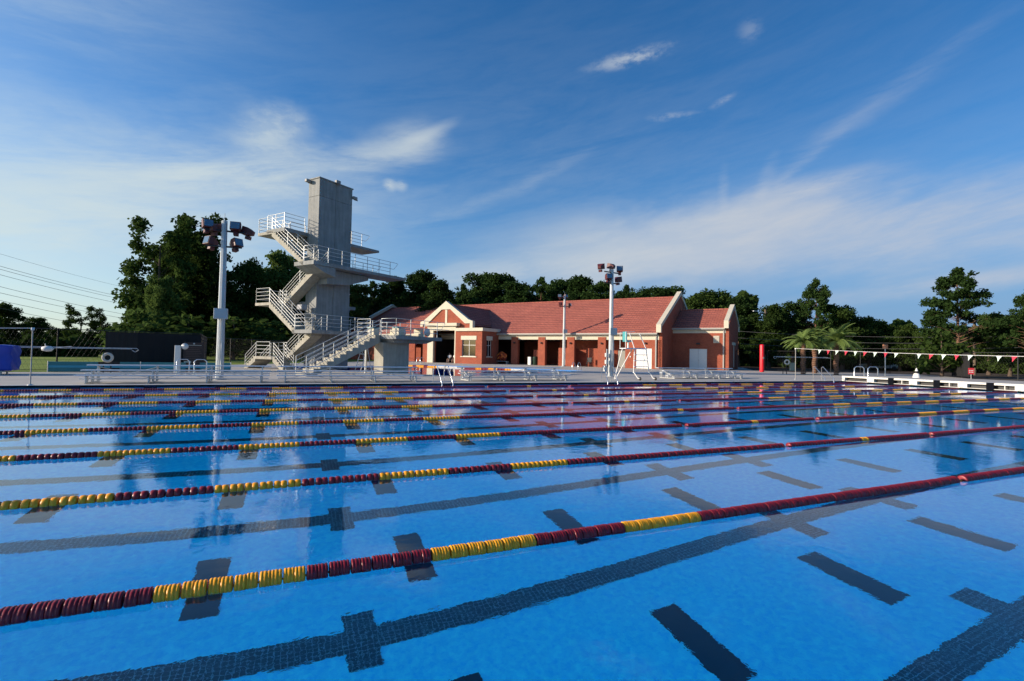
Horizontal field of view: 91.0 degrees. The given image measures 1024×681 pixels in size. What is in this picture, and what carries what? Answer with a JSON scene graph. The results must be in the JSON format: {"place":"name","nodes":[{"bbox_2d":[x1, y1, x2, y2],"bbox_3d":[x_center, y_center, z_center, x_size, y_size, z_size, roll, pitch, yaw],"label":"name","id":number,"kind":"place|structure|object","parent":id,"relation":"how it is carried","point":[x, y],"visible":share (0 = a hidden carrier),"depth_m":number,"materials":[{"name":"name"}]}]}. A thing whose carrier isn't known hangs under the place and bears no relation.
{"place":"outdoors","nodes":[
{"label":"outdoors","id":0,"kind":"place"},
{"bbox_2d":[302,366,559,375],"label":"diving well water","id":1,"kind":"structure","parent":0,"point":[429,371],"depth_m":41.64,"materials":[{"name":"liquid"}]},
{"bbox_2d":[409,365,557,370],"bbox_3d":[-3.833,2.686,48.817,18.384,0.200,0.200,0,-2,31],"label":"lane rope","id":2,"kind":"object","parent":1,"relation":"on","point":[483,368],"visible":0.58,"depth_m":47.59,"materials":[{"name":"yellow plastic"}]},
{"bbox_2d":[294,365,579,370],"bbox_3d":[-6.195,4.715,43.510,18.800,4.500,18.400,0,-2,31],"label":"diving well basin","id":3,"kind":"object","parent":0,"point":[508,368],"visible":0.15,"depth_m":50.01,"materials":[{"name":"blue paint"}]},
{"bbox_2d":[9,352,946,387],"bbox_3d":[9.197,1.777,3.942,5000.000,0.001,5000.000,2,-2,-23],"label":"ground","id":4,"kind":"structure","parent":0,"point":[41,361],"depth_m":50.88,"materials":[{"name":"green plant"}]},
{"bbox_2d":[0,302,32,341],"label":"broadleaf tree","id":5,"kind":"object","parent":4,"relation":"on","point":[13,316],"visible":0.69,"depth_m":84.58,"materials":[{"name":"green plant"}]},
{"bbox_2d":[21,317,54,342],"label":"broadleaf tree","id":6,"kind":"object","parent":4,"relation":"on","point":[39,322],"visible":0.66,"depth_m":90.64,"materials":[{"name":"green plant"}]},
{"bbox_2d":[0,333,99,356],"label":"hedge","id":7,"kind":"object","parent":4,"relation":"on","point":[65,350],"visible":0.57,"depth_m":62.60,"materials":[{"name":"green plant"}]},
{"bbox_2d":[44,327,68,343],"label":"broadleaf tree","id":8,"kind":"object","parent":4,"relation":"on","point":[53,333],"visible":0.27,"depth_m":95.71,"materials":[{"name":"green plant"}]},
{"bbox_2d":[60,303,99,343],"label":"broadleaf tree","id":9,"kind":"object","parent":4,"relation":"on","point":[73,319],"visible":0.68,"depth_m":79.31,"materials":[{"name":"green plant"}]},
{"bbox_2d":[92,308,111,353],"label":"broadleaf tree","id":10,"kind":"object","parent":4,"relation":"on","point":[102,318],"visible":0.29,"depth_m":83.24,"materials":[{"name":"green plant"}]},
{"bbox_2d":[91,307,165,349],"bbox_3d":[-44.209,-0.745,58.512,7.375,6.511,6.845,0,-2,41],"label":"shrub","id":11,"kind":"object","parent":4,"relation":"on","point":[131,315],"visible":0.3,"depth_m":58.13,"materials":[{"name":"green plant"}]},
{"bbox_2d":[102,321,158,347],"bbox_3d":[-40.377,0.089,55.556,6.338,4.637,6.828,1,-2,17],"label":"shrub","id":12,"kind":"object","parent":4,"relation":"on","point":[145,328],"visible":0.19,"depth_m":55.48,"materials":[{"name":"green plant"}]},
{"bbox_2d":[111,215,197,328],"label":"broadleaf tree","id":13,"kind":"object","parent":4,"relation":"on","point":[181,267],"visible":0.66,"depth_m":74.99,"materials":[{"name":"green plant"}]},
{"bbox_2d":[142,274,180,329],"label":"broadleaf tree","id":14,"kind":"object","parent":4,"relation":"on","point":[162,298],"visible":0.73,"depth_m":65.22,"materials":[{"name":"green plant"}]},
{"bbox_2d":[127,232,204,314],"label":"broadleaf tree","id":15,"kind":"object","parent":4,"relation":"on","point":[156,247],"visible":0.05,"depth_m":85.53,"materials":[{"name":"green plant"}]},
{"bbox_2d":[151,251,189,318],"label":"broadleaf tree","id":16,"kind":"object","parent":4,"relation":"on","point":[157,259],"visible":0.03,"depth_m":81.51,"materials":[{"name":"green plant"}]},
{"bbox_2d":[155,311,226,352],"bbox_3d":[-38.663,-0.455,59.059,7.580,6.111,11.139,1,-1,2],"label":"shrub","id":17,"kind":"object","parent":4,"relation":"on","point":[180,324],"visible":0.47,"depth_m":58.36,"materials":[{"name":"green plant"}]},
{"bbox_2d":[152,212,243,326],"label":"broadleaf tree","id":18,"kind":"object","parent":4,"relation":"on","point":[206,260],"visible":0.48,"depth_m":81.38,"materials":[{"name":"green plant"}]},
{"bbox_2d":[196,270,248,350],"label":"broadleaf tree","id":19,"kind":"object","parent":4,"relation":"on","point":[236,299],"visible":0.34,"depth_m":82.82,"materials":[{"name":"green plant"}]},
{"bbox_2d":[127,292,350,356],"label":"undergrowth","id":20,"kind":"object","parent":4,"relation":"on","point":[298,312],"depth_m":99.77,"materials":[{"name":"green plant"}]},
{"bbox_2d":[207,314,285,359],"bbox_3d":[-36.127,-0.329,64.859,12.864,6.273,8.754,2,-2,-30],"label":"shrub","id":21,"kind":"object","parent":4,"relation":"on","point":[234,327],"visible":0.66,"depth_m":64.66,"materials":[{"name":"green plant"}]},
{"bbox_2d":[232,257,274,355],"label":"broadleaf tree","id":22,"kind":"object","parent":4,"relation":"on","point":[249,272],"visible":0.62,"depth_m":89.23,"materials":[{"name":"green plant"}]},
{"bbox_2d":[236,318,303,355],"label":"shrub","id":23,"kind":"object","parent":4,"relation":"on","point":[287,334],"visible":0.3,"depth_m":71.70,"materials":[{"name":"green plant"}]},
{"bbox_2d":[249,249,305,355],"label":"broadleaf tree","id":24,"kind":"object","parent":4,"relation":"on","point":[281,272],"visible":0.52,"depth_m":93.22,"materials":[{"name":"green plant"}]},
{"bbox_2d":[349,284,371,343],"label":"pine tree","id":25,"kind":"object","parent":4,"relation":"on","point":[357,299],"visible":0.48,"depth_m":82.65,"materials":[{"name":"green plant"}]},
{"bbox_2d":[364,281,382,315],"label":"pine tree","id":26,"kind":"object","parent":4,"relation":"on","point":[373,285],"visible":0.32,"depth_m":104.69,"materials":[{"name":"green plant"}]},
{"bbox_2d":[374,275,408,309],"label":"pine tree","id":27,"kind":"object","parent":4,"relation":"on","point":[390,292],"visible":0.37,"depth_m":97.90,"materials":[{"name":"green plant"}]},
{"bbox_2d":[401,269,437,306],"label":"tree","id":28,"kind":"object","parent":4,"relation":"on","point":[417,282],"visible":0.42,"depth_m":91.96,"materials":[{"name":"green plant"}]},
{"bbox_2d":[415,279,455,311],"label":"pine tree","id":29,"kind":"object","parent":4,"relation":"on","point":[439,294],"visible":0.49,"depth_m":86.03,"materials":[{"name":"green plant"}]},
{"bbox_2d":[454,283,470,301],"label":"pine tree","id":30,"kind":"object","parent":4,"relation":"on","point":[463,291],"visible":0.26,"depth_m":108.07,"materials":[{"name":"green plant"}]},
{"bbox_2d":[454,272,502,304],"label":"tree","id":31,"kind":"object","parent":4,"relation":"on","point":[476,291],"visible":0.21,"depth_m":100.56,"materials":[{"name":"green plant"}]},
{"bbox_2d":[473,272,518,303],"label":"tree","id":32,"kind":"object","parent":4,"relation":"on","point":[495,290],"visible":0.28,"depth_m":93.68,"materials":[{"name":"green plant"}]},
{"bbox_2d":[500,280,535,302],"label":"tree","id":33,"kind":"object","parent":4,"relation":"on","point":[517,292],"visible":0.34,"depth_m":87.03,"materials":[{"name":"green plant"}]},
{"bbox_2d":[531,276,548,301],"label":"pine tree","id":34,"kind":"object","parent":4,"relation":"on","point":[541,282],"visible":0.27,"depth_m":108.25,"materials":[{"name":"green plant"}]},
{"bbox_2d":[543,278,570,300],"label":"pine tree","id":35,"kind":"object","parent":4,"relation":"on","point":[553,290],"visible":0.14,"depth_m":99.33,"materials":[{"name":"green plant"}]},
{"bbox_2d":[367,290,759,315],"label":"undergrowth","id":36,"kind":"object","parent":4,"relation":"on","point":[754,299],"depth_m":103.79,"materials":[{"name":"plant"}]},
{"bbox_2d":[564,274,594,300],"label":"pine tree","id":37,"kind":"object","parent":4,"relation":"on","point":[577,284],"visible":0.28,"depth_m":92.84,"materials":[{"name":"green plant"}]},
{"bbox_2d":[580,280,619,299],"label":"pine tree","id":38,"kind":"object","parent":4,"relation":"on","point":[600,289],"visible":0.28,"depth_m":85.21,"materials":[{"name":"green plant"}]},
{"bbox_2d":[617,284,635,298],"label":"pine tree","id":39,"kind":"object","parent":4,"relation":"on","point":[625,293],"visible":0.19,"depth_m":105.91,"materials":[{"name":"green plant"}]},
{"bbox_2d":[631,286,658,297],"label":"pine tree","id":40,"kind":"object","parent":4,"relation":"on","point":[643,292],"visible":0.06,"depth_m":97.72,"materials":[{"name":"green plant"}]},
{"bbox_2d":[650,285,685,299],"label":"pine tree","id":41,"kind":"object","parent":4,"relation":"on","point":[665,292],"visible":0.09,"depth_m":90.18,"materials":[{"name":"green plant"}]},
{"bbox_2d":[685,287,732,308],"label":"broadleaf tree","id":42,"kind":"object","parent":4,"relation":"on","point":[708,300],"visible":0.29,"depth_m":84.33,"materials":[{"name":"green plant"}]},
{"bbox_2d":[740,366,1023,380],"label":"pine straw","id":43,"kind":"object","parent":4,"relation":"on","point":[984,376],"visible":0.4,"depth_m":62.87,"materials":[{"name":"brown plant"}]},
{"bbox_2d":[726,296,761,366],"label":"pine tree","id":44,"kind":"object","parent":43,"relation":"on","point":[744,307],"visible":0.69,"depth_m":76.94,"materials":[{"name":"green plant"}]},
{"bbox_2d":[748,303,791,368],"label":"broadleaf tree","id":45,"kind":"object","parent":43,"relation":"on","point":[772,321],"visible":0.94,"depth_m":73.57,"materials":[{"name":"green plant"}]},
{"bbox_2d":[779,301,813,362],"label":"pine tree","id":46,"kind":"object","parent":43,"relation":"on","point":[789,308],"visible":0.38,"depth_m":75.87,"materials":[{"name":"green plant"}]},
{"bbox_2d":[792,277,842,368],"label":"pine tree","id":47,"kind":"object","parent":43,"relation":"on","point":[813,293],"visible":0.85,"depth_m":72.99,"materials":[{"name":"green plant"}]},
{"bbox_2d":[818,304,870,369],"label":"broadleaf tree","id":48,"kind":"object","parent":43,"relation":"on","point":[845,315],"visible":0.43,"depth_m":72.00,"materials":[{"name":"green plant"}]},
{"bbox_2d":[849,315,894,369],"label":"broadleaf tree","id":49,"kind":"object","parent":43,"relation":"on","point":[873,326],"visible":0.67,"depth_m":74.15,"materials":[{"name":"green plant"}]},
{"bbox_2d":[859,364,897,370],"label":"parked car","id":50,"kind":"object","parent":43,"relation":"on","point":[893,367],"visible":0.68,"depth_m":75.83,"materials":[{"name":"black paint"}]},
{"bbox_2d":[736,350,1023,380],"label":"chain link fence","id":51,"kind":"object","parent":43,"relation":"on","point":[961,370],"visible":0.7,"depth_m":48.20,"materials":[{"name":"black metal"}]},
{"bbox_2d":[739,317,1023,373],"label":"undergrowth","id":52,"kind":"object","parent":43,"relation":"on","point":[824,363],"visible":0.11,"depth_m":81.73,"materials":[{"name":"green plant"}]},
{"bbox_2d":[882,323,920,370],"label":"broadleaf tree","id":53,"kind":"object","parent":43,"relation":"on","point":[901,336],"visible":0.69,"depth_m":72.11,"materials":[{"name":"green plant"}]},
{"bbox_2d":[901,327,934,368],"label":"broadleaf tree","id":54,"kind":"object","parent":43,"relation":"on","point":[915,348],"visible":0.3,"depth_m":69.81,"materials":[{"name":"green plant"}]},
{"bbox_2d":[908,328,979,376],"bbox_3d":[43.161,1.323,50.116,5.913,5.220,5.488,3,-2,-45],"label":"shrub","id":55,"kind":"object","parent":43,"relation":"on","point":[940,344],"visible":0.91,"depth_m":49.98,"materials":[{"name":"green plant"}]},
{"bbox_2d":[918,267,1005,347],"bbox_3d":[47.988,-2.006,53.908,7.466,11.945,7.686,2,-2,-19],"label":"pine tree","id":56,"kind":"object","parent":43,"relation":"on","point":[947,306],"visible":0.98,"depth_m":53.34,"materials":[{"name":"green plant"}]},
{"bbox_2d":[961,311,1006,374],"bbox_3d":[57.836,0.382,61.033,5.321,7.857,5.454,0,-2,31],"label":"broadleaf tree","id":57,"kind":"object","parent":43,"relation":"on","point":[984,345],"visible":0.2,"depth_m":60.81,"materials":[{"name":"green plant"}]},
{"bbox_2d":[985,314,1023,375],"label":"broadleaf tree","id":58,"kind":"object","parent":43,"relation":"on","point":[1002,363],"visible":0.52,"depth_m":56.70,"materials":[{"name":"green plant"}]},
{"bbox_2d":[997,293,1023,347],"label":"pine tree","id":59,"kind":"object","parent":43,"relation":"on","point":[1016,333],"visible":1,"depth_m":49.46,"materials":[{"name":"green plant"}]},
{"bbox_2d":[0,382,1023,680],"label":"pool water","id":60,"kind":"structure","parent":0,"point":[924,584],"depth_m":4.10,"materials":[{"name":"blue liquid"}]},
{"bbox_2d":[0,383,866,391],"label":"lane rope","id":61,"kind":"object","parent":60,"relation":"on","point":[25,390],"visible":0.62,"depth_m":20.39,"materials":[{"name":"red"}]},
{"bbox_2d":[0,384,911,397],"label":"lane rope","id":62,"kind":"object","parent":60,"relation":"on","point":[108,395],"visible":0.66,"depth_m":18.27,"materials":[{"name":"red"}]},
{"bbox_2d":[0,387,960,406],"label":"lane rope","id":63,"kind":"object","parent":60,"relation":"on","point":[173,402],"visible":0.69,"depth_m":15.94,"materials":[{"name":"red"}]},
{"bbox_2d":[0,390,1019,417],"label":"lane rope","id":64,"kind":"object","parent":60,"relation":"on","point":[240,410],"visible":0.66,"depth_m":13.67,"materials":[{"name":"red"}]},
{"bbox_2d":[0,466,1023,624],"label":"lane rope","id":65,"kind":"object","parent":60,"relation":"on","point":[52,608],"visible":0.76,"depth_m":3.65,"materials":[{"name":"red"}]},
{"bbox_2d":[0,425,1023,509],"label":"lane rope","id":66,"kind":"object","parent":60,"relation":"on","point":[43,502],"visible":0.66,"depth_m":6.18,"materials":[{"name":"red"}]},
{"bbox_2d":[0,407,1023,461],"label":"lane rope","id":67,"kind":"object","parent":60,"relation":"on","point":[160,451],"visible":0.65,"depth_m":8.67,"materials":[{"name":"red"}]},
{"bbox_2d":[0,397,1023,434],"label":"lane rope","id":68,"kind":"object","parent":60,"relation":"on","point":[44,431],"visible":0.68,"depth_m":11.19,"materials":[{"name":"red"}]},
{"bbox_2d":[0,361,1023,384],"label":"pool deck","id":69,"kind":"structure","parent":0,"point":[589,374],"depth_m":30.61,"materials":[{"name":"concrete"}]},
{"bbox_2d":[0,345,21,374],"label":"covered cart","id":70,"kind":"object","parent":69,"relation":"on","point":[10,359],"visible":1,"depth_m":23.75,"materials":[{"name":"fabric"}]},
{"bbox_2d":[20,346,136,372],"bbox_3d":[-22.843,1.024,26.508,5.212,1.352,0.059,2,-2,-23],"label":"rescue stand","id":71,"kind":"object","parent":69,"relation":"on","point":[79,348],"visible":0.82,"depth_m":26.72,"materials":[{"name":"white metal"}]},
{"bbox_2d":[101,353,113,362],"bbox_3d":[-21.614,0.914,26.883,0.540,0.540,0.124,2,-2,-23],"label":"life ring","id":72,"kind":"object","parent":71,"relation":"hanging from","point":[109,360],"visible":1,"depth_m":26.84,"materials":[{"name":"plastic"}]},
{"bbox_2d":[47,361,230,371],"bbox_3d":[-20.753,1.492,28.484,8.485,0.600,0.170,2,-2,-26],"label":"lane barrier","id":73,"kind":"object","parent":69,"relation":"on","point":[53,366],"visible":0.77,"depth_m":28.08,"materials":[{"name":"teal plastic"}]},
{"bbox_2d":[74,364,270,383],"bbox_3d":[-13.632,1.378,20.774,6.600,0.690,1.530,2,-2,-23],"label":"bleacher","id":74,"kind":"object","parent":69,"relation":"on","point":[149,377],"visible":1,"depth_m":20.55,"materials":[{"name":"metal"}]},
{"bbox_2d":[174,343,188,372],"bbox_3d":[-18.670,0.991,28.415,0.660,1.680,0.200,2,-2,-23],"label":"pace clock","id":75,"kind":"object","parent":69,"relation":"on","point":[177,352],"visible":0.97,"depth_m":28.27,"materials":[{"name":"white paint"}]},
{"bbox_2d":[0,327,367,369],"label":"chain link fence","id":76,"kind":"object","parent":69,"relation":"on","point":[155,346],"visible":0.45,"depth_m":30.21,"materials":[{"name":"black metal"}]},
{"bbox_2d":[183,342,204,362],"bbox_3d":[-19.607,0.979,30.991,1.100,1.800,0.088,2,-2,-23],"label":"rules sign","id":77,"kind":"object","parent":69,"relation":"on","point":[193,352],"visible":0.79,"depth_m":30.97,"materials":[{"name":"brown"}]},
{"bbox_2d":[201,218,254,379],"bbox_3d":[-13.276,-2.045,23.380,2.200,7.700,0.863,2,-2,-23],"label":"floodlight pole","id":78,"kind":"object","parent":69,"relation":"on","point":[220,313],"visible":0.98,"depth_m":23.15,"materials":[{"name":"metal"}]},
{"bbox_2d":[244,176,405,369],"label":"diving tower","id":79,"kind":"structure","parent":69,"relation":"on","point":[331,275],"depth_m":37.11,"materials":[{"name":"concrete"}]},
{"bbox_2d":[276,366,423,382],"bbox_3d":[-7.456,1.569,23.492,6.400,0.690,1.530,2,-2,-23],"label":"bleacher","id":80,"kind":"object","parent":69,"relation":"on","point":[373,378],"visible":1,"depth_m":23.43,"materials":[{"name":"metal"}]},
{"bbox_2d":[295,318,444,376],"bbox_3d":[-8.817,0.346,31.774,3.500,3.526,10.242,0,-2,31],"label":"springboard stand","id":81,"kind":"object","parent":69,"relation":"on","point":[391,350],"visible":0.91,"depth_m":31.73,"materials":[{"name":"concrete"}]},
{"bbox_2d":[367,327,423,335],"bbox_3d":[-7.942,-0.544,35.369,0.750,0.625,5.300,0,-2,31],"label":"springboard","id":82,"kind":"object","parent":81,"relation":"on","point":[375,331],"visible":0.32,"depth_m":33.28,"materials":[{"name":"beige paint"}]},
{"bbox_2d":[392,327,440,336],"bbox_3d":[-6.053,-0.536,34.241,0.750,0.625,5.300,0,-2,31],"label":"springboard","id":83,"kind":"object","parent":81,"relation":"on","point":[427,331],"visible":0.84,"depth_m":33.53,"materials":[{"name":"beige paint"}]},
{"bbox_2d":[497,351,508,363],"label":"padded bundle","id":84,"kind":"object","parent":69,"relation":"on","point":[501,355],"visible":0.99,"depth_m":67.76,"materials":[{"name":"orange fabric"}]},
{"bbox_2d":[455,367,569,380],"bbox_3d":[0.165,1.823,27.572,6.400,0.690,1.530,2,-2,-26],"label":"bleacher","id":85,"kind":"object","parent":69,"relation":"on","point":[469,375],"visible":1,"depth_m":27.37,"materials":[{"name":"metal"}]},
{"bbox_2d":[349,291,739,369],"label":"bath house","id":86,"kind":"structure","parent":69,"relation":"on","point":[675,332],"depth_m":65.47,"materials":[{"name":"brick"}]},
{"bbox_2d":[460,340,476,356],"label":"window","id":87,"kind":"structure","parent":86,"relation":"in","point":[469,346],"depth_m":66.34,"materials":[{"name":"glass"}]},
{"bbox_2d":[618,350,624,366],"bbox_3d":[13.784,2.249,62.773,1.200,2.200,0.050,0,-2,31],"label":"door","id":88,"kind":"structure","parent":86,"relation":"in","point":[622,359],"depth_m":62.79,"materials":[{"name":"grey"}]},
{"bbox_2d":[636,348,651,368],"bbox_3d":[15.293,2.075,58.386,1.880,2.340,0.100,0,-2,31],"label":"door","id":89,"kind":"structure","parent":86,"relation":"in","point":[641,353],"depth_m":58.37,"materials":[{"name":"white paint"}]},
{"bbox_2d":[689,349,706,367],"bbox_3d":[22.253,2.210,60.083,2.000,2.430,0.050,0,-2,31],"label":"door","id":90,"kind":"structure","parent":86,"relation":"in","point":[698,357],"depth_m":60.06,"materials":[{"name":"white paint"}]},
{"bbox_2d":[558,294,571,365],"bbox_3d":[6.399,-1.360,62.273,2.168,9.100,0.968,2,-2,-34],"label":"floodlight pole","id":91,"kind":"object","parent":69,"relation":"on","point":[565,297],"visible":0.96,"depth_m":62.04,"materials":[{"name":"metal"}]},
{"bbox_2d":[597,263,622,376],"bbox_3d":[6.825,-1.467,35.132,2.286,7.934,0.918,2,-2,-23],"label":"floodlight pole","id":92,"kind":"object","parent":69,"relation":"on","point":[609,277],"visible":1,"depth_m":34.89,"materials":[{"name":"metal"}]},
{"bbox_2d":[614,331,656,379],"bbox_3d":[7.450,0.930,30.943,2.159,2.980,1.858,2,-2,-20],"label":"lifeguard chair","id":93,"kind":"object","parent":69,"relation":"on","point":[624,337],"visible":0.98,"depth_m":30.87,"materials":[{"name":"white paint"}]},
{"bbox_2d":[656,367,745,378],"bbox_3d":[13.174,2.265,34.898,6.600,0.690,1.530,2,-2,-22],"label":"bleacher","id":94,"kind":"object","parent":69,"relation":"on","point":[691,375],"visible":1,"depth_m":35.01,"materials":[{"name":"metal"}]},
{"bbox_2d":[759,344,763,371],"bbox_3d":[27.007,1.905,54.327,0.460,2.970,0.480,2,-2,-23],"label":"padded post","id":95,"kind":"object","parent":69,"relation":"on","point":[761,358],"visible":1,"depth_m":54.14,"materials":[{"name":"red plastic"}]},
{"bbox_2d":[795,348,795,378],"bbox_3d":[20.431,1.672,36.249,0.180,2.250,0.171,2,-2,-23],"label":"flag pole","id":96,"kind":"object","parent":69,"relation":"on","point":[795,363],"visible":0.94,"depth_m":36.23,"materials":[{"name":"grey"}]},
{"bbox_2d":[796,348,1023,361],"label":"flag line","id":97,"kind":"object","parent":96,"relation":"hanging from","point":[944,355],"visible":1,"depth_m":28.59,"materials":[{"name":"white paint"}]},
{"bbox_2d":[773,356,827,373],"bbox_3d":[27.727,2.404,48.148,5.212,1.682,0.220,1,-1,5],"label":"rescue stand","id":98,"kind":"object","parent":69,"relation":"on","point":[791,366],"visible":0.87,"depth_m":48.13,"materials":[{"name":"white metal"}]},
{"bbox_2d":[780,328,824,373],"bbox_3d":[28.069,1.018,48.368,3.836,4.537,3.589,2,-2,-23],"label":"palm tree","id":99,"kind":"object","parent":69,"relation":"on","point":[803,339],"visible":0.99,"depth_m":48.25,"materials":[{"name":"plant"}]},
{"bbox_2d":[801,326,829,372],"bbox_3d":[31.988,0.991,53.072,3.736,4.987,3.570,2,-2,-23],"label":"palm tree","id":100,"kind":"object","parent":69,"relation":"on","point":[814,358],"visible":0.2,"depth_m":52.89,"materials":[{"name":"plant"}]},
{"bbox_2d":[815,323,862,374],"bbox_3d":[31.613,0.838,48.788,4.198,5.057,4.325,2,-2,-23],"label":"palm tree","id":101,"kind":"object","parent":69,"relation":"on","point":[835,339],"visible":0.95,"depth_m":48.43,"materials":[{"name":"plant"}]},
{"bbox_2d":[842,376,1023,392],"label":"pool end wall","id":102,"kind":"structure","parent":69,"relation":"on","point":[994,386],"depth_m":29.83,"materials":[{"name":"white tile"}]},
{"bbox_2d":[0,381,1023,392],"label":"pool basin","id":103,"kind":"object","parent":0,"point":[392,384],"visible":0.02,"depth_m":21.95,"materials":[{"name":"tile"}]},
{"bbox_2d":[0,381,843,387],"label":"pool coping","id":104,"kind":"object","parent":103,"relation":"on","point":[485,383],"visible":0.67,"depth_m":21.93,"materials":[{"name":"concrete"}]},
{"bbox_2d":[28,327,34,384],"bbox_3d":[-17.012,0.566,17.808,0.180,2.050,0.171,2,-2,-23],"label":"flag pole","id":105,"kind":"object","parent":104,"relation":"on","point":[32,329],"visible":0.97,"depth_m":17.80,"materials":[{"name":"grey"}]},
{"bbox_2d":[0,0,1023,331],"label":"sky","id":106,"kind":"structure","parent":0,"point":[871,150],"materials":[{"name":"blue"}]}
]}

